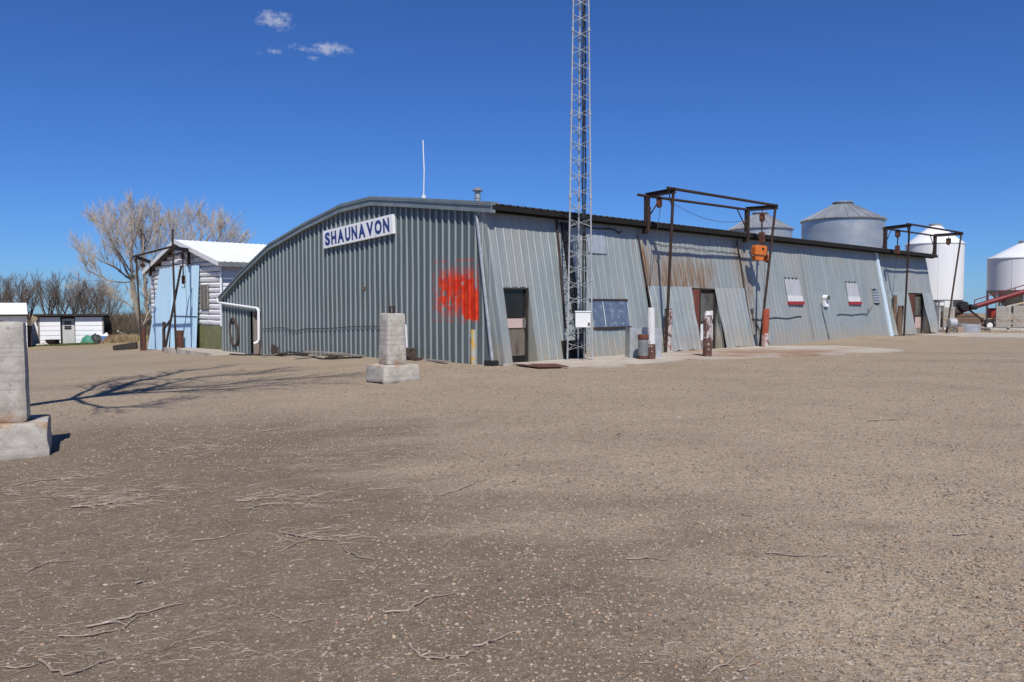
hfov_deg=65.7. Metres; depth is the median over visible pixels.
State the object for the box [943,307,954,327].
concrete block
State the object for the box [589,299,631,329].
boarded window
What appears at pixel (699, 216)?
rope
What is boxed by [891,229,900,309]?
pulley block
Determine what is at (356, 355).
plank
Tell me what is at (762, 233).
pulley block
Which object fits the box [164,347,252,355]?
shed apron
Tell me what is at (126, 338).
dry grass
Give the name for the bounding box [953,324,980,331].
stock tank
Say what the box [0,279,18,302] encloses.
bare tree
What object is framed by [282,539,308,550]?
fallen twig
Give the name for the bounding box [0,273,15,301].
bare tree
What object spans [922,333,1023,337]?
concrete pad
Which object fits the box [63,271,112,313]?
bare tree
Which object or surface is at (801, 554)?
fallen twig
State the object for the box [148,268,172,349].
blue door
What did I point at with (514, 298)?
door
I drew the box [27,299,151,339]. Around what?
brush thicket
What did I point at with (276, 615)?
fallen twig
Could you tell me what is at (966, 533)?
fallen twig
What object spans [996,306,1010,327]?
concrete block
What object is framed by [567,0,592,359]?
lattice tower
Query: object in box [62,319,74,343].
door
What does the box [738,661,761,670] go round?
fallen twig
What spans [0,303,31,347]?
white shed
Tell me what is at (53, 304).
bare tree
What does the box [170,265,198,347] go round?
blue door
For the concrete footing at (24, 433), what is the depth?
10.20 m
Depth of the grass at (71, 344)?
58.17 m
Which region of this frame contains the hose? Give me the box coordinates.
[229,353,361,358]
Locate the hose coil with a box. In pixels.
[229,318,238,345]
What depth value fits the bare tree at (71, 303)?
78.24 m
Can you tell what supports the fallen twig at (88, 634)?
on the ground at (56, 367)
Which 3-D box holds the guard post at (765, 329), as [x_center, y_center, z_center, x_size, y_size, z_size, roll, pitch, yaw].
[9.703,-0.454,30.387,0.272,1.565,0.260,0,3,0]
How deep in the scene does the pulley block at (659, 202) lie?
26.62 m
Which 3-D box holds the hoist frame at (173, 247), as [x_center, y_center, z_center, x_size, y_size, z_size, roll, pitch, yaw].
[-17.932,-2.488,40.556,1.922,5.768,8.494,-3,4,-43]
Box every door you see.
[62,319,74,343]
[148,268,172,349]
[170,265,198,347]
[255,318,261,353]
[504,289,524,361]
[700,290,712,348]
[915,294,920,333]
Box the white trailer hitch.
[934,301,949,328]
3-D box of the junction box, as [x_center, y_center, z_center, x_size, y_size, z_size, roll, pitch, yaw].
[2.060,-0.186,23.110,0.470,1.375,0.215,0,3,0]
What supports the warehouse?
on the ground at (56, 367)
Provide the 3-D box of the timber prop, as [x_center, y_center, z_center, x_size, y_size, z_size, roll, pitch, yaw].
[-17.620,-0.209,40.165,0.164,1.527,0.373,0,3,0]
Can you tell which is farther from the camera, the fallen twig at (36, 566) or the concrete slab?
the concrete slab
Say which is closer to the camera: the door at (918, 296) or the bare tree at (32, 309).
the door at (918, 296)
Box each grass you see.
[33,342,97,346]
[99,333,149,343]
[945,326,1023,331]
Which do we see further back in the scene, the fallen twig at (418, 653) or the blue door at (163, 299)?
the blue door at (163, 299)
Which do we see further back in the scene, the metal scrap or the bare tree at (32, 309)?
the bare tree at (32, 309)
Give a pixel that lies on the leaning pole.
(169, 322)
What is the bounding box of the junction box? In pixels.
[574,311,590,357]
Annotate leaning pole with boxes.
[162,265,181,347]
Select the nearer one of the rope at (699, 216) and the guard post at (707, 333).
the guard post at (707, 333)
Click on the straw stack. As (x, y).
(967, 318)
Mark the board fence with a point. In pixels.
(35, 332)
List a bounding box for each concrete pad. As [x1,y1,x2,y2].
[503,346,910,368]
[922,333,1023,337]
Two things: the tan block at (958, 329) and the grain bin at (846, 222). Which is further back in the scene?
the grain bin at (846, 222)
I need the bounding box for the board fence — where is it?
[32,319,37,342]
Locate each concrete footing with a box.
[0,320,51,460]
[366,306,419,383]
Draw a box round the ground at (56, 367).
[0,313,1023,681]
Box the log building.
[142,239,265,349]
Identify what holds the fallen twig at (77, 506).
on the ground at (56, 367)
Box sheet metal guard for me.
[625,327,661,357]
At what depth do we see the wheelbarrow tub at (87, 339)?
59.63 m
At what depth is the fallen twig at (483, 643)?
4.03 m
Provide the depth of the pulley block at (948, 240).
45.44 m
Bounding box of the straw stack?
[940,313,983,326]
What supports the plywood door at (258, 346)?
in the warehouse
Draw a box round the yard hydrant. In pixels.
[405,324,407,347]
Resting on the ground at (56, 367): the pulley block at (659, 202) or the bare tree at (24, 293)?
the bare tree at (24, 293)
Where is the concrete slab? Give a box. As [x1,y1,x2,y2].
[981,327,1023,331]
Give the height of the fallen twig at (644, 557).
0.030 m
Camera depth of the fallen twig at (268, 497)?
7.21 m
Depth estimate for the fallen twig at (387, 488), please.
7.55 m
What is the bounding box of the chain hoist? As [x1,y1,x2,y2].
[751,243,768,300]
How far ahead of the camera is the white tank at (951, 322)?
43.66 m
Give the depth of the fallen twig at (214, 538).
6.05 m
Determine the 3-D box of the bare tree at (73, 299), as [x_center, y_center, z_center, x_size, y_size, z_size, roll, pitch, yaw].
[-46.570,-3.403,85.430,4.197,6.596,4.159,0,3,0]
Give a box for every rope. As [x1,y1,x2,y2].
[663,197,741,221]
[738,246,770,344]
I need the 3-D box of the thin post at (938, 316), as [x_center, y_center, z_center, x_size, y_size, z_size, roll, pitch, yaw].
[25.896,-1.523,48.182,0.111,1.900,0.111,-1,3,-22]
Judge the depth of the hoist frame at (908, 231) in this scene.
41.50 m
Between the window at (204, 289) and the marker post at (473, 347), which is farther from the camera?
the window at (204, 289)
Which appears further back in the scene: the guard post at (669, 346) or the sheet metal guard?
the guard post at (669, 346)
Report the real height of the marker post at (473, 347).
1.080 m
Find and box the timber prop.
[162,322,165,351]
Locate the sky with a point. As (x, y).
(287, 113)
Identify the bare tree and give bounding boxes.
[0,272,39,304]
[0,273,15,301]
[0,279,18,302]
[0,279,39,307]
[10,271,46,325]
[30,269,64,313]
[33,270,85,313]
[41,272,92,313]
[60,281,95,313]
[62,190,168,331]
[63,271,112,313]
[73,275,122,313]
[86,284,127,315]
[145,197,256,246]
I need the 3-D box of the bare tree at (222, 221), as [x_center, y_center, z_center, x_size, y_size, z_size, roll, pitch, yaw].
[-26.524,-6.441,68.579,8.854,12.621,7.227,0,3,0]
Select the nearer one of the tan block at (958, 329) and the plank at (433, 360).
the plank at (433, 360)
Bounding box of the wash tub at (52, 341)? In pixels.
[45,339,59,344]
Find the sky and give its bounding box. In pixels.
[0,0,1023,313]
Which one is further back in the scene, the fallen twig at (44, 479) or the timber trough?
the timber trough
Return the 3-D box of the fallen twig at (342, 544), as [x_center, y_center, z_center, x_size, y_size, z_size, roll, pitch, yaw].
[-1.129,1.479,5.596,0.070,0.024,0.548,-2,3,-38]
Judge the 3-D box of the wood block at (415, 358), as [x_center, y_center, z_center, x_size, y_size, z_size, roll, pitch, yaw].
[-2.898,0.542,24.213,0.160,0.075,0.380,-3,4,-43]
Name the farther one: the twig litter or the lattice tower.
the lattice tower
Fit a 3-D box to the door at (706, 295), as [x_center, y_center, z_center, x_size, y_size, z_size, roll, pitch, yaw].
[7.248,-0.807,29.692,0.930,2.210,0.080,-3,4,-43]
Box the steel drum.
[638,334,648,358]
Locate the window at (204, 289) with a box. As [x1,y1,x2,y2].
[200,284,209,308]
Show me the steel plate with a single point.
(546, 365)
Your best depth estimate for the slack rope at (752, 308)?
31.42 m
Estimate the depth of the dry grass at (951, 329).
46.89 m
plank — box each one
[287,351,308,354]
[303,351,345,353]
[341,354,364,356]
[426,359,448,362]
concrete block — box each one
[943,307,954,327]
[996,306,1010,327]
[1013,306,1023,327]
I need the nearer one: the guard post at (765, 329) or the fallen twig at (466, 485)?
the fallen twig at (466, 485)
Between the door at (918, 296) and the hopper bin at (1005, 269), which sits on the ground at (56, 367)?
the hopper bin at (1005, 269)
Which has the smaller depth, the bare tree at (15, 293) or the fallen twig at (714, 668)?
the fallen twig at (714, 668)
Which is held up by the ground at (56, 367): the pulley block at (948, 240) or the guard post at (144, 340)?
the guard post at (144, 340)
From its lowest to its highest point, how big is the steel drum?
0.750 m
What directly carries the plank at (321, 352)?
on the ground at (56, 367)
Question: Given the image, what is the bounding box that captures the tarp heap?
[91,333,101,343]
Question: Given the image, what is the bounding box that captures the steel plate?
[515,363,568,366]
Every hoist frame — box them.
[133,229,190,348]
[637,186,777,352]
[882,223,962,335]
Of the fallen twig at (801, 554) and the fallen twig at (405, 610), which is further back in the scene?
the fallen twig at (801, 554)
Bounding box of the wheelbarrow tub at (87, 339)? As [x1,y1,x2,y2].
[80,335,93,342]
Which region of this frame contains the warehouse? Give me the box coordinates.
[217,140,939,365]
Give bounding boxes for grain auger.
[955,285,1023,326]
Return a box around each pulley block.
[181,251,186,304]
[647,196,661,301]
[759,209,764,244]
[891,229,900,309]
[946,236,950,244]
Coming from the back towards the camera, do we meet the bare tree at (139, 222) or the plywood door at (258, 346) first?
the bare tree at (139, 222)
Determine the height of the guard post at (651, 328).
1.654 m
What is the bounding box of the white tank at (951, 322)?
[946,318,957,332]
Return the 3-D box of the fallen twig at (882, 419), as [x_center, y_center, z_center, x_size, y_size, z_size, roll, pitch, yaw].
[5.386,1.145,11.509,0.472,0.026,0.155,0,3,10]
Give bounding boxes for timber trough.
[112,342,137,349]
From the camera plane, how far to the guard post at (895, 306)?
41.28 m
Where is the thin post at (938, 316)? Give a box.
[937,300,939,324]
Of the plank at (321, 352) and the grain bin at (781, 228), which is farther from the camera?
the grain bin at (781, 228)
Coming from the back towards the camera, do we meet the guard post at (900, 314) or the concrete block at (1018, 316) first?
the concrete block at (1018, 316)
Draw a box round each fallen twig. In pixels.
[6,662,37,668]
[12,474,82,485]
[25,559,76,572]
[38,655,121,675]
[58,611,156,636]
[71,491,159,507]
[87,603,181,627]
[191,528,237,540]
[237,492,306,501]
[270,612,313,622]
[279,531,340,540]
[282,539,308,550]
[338,540,374,559]
[368,485,412,489]
[385,592,455,612]
[408,642,476,658]
[441,477,497,494]
[472,631,514,646]
[626,555,668,560]
[709,653,754,671]
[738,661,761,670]
[767,552,837,556]
[867,419,898,420]
[953,533,985,534]
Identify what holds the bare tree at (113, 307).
on the ground at (56, 367)
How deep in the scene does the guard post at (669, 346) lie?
26.90 m
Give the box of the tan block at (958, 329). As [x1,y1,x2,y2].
[955,327,962,332]
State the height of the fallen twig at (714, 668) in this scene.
0.018 m
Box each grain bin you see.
[728,212,793,237]
[800,201,886,247]
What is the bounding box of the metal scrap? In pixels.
[271,343,277,353]
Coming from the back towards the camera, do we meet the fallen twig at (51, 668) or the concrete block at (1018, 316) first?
the concrete block at (1018, 316)
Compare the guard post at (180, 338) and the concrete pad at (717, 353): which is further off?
the guard post at (180, 338)
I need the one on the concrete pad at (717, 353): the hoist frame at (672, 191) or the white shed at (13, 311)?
the hoist frame at (672, 191)
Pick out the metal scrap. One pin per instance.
(274, 349)
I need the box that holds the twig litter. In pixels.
[0,409,1023,681]
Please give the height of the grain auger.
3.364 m
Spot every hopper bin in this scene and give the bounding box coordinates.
[905,223,965,316]
[985,240,1023,324]
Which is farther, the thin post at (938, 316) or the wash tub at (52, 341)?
the wash tub at (52, 341)
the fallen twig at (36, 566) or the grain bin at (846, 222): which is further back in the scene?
the grain bin at (846, 222)
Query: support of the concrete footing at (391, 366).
on the ground at (56, 367)
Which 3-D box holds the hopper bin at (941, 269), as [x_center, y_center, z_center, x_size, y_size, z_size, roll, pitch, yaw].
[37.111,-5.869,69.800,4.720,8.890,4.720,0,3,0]
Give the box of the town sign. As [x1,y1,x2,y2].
[323,214,395,248]
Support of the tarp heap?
on the ground at (56, 367)
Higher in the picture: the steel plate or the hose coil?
the hose coil
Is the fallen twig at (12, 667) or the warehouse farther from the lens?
the warehouse
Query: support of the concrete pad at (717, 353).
on the ground at (56, 367)
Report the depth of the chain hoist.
30.98 m
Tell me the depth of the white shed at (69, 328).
59.98 m
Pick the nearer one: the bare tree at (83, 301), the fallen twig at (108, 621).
the fallen twig at (108, 621)
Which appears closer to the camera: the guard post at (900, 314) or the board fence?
the guard post at (900, 314)
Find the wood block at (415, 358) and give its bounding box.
[411,357,422,359]
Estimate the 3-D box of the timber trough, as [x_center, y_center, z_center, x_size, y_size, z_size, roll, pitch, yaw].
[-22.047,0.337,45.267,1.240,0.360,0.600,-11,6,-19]
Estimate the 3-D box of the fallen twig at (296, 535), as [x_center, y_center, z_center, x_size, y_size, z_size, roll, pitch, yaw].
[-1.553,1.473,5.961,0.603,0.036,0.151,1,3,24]
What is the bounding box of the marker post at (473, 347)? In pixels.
[471,330,475,364]
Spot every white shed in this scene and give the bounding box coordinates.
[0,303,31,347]
[33,314,109,343]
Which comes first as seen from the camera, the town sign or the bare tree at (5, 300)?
the town sign
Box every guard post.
[140,329,146,350]
[176,330,183,347]
[647,308,655,358]
[663,308,672,351]
[703,311,711,355]
[761,309,768,346]
[893,295,896,335]
[896,306,903,335]
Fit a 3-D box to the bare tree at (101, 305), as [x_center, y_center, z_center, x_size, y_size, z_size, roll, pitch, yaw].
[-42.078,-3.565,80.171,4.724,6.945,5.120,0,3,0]
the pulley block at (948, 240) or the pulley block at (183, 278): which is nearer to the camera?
the pulley block at (183, 278)

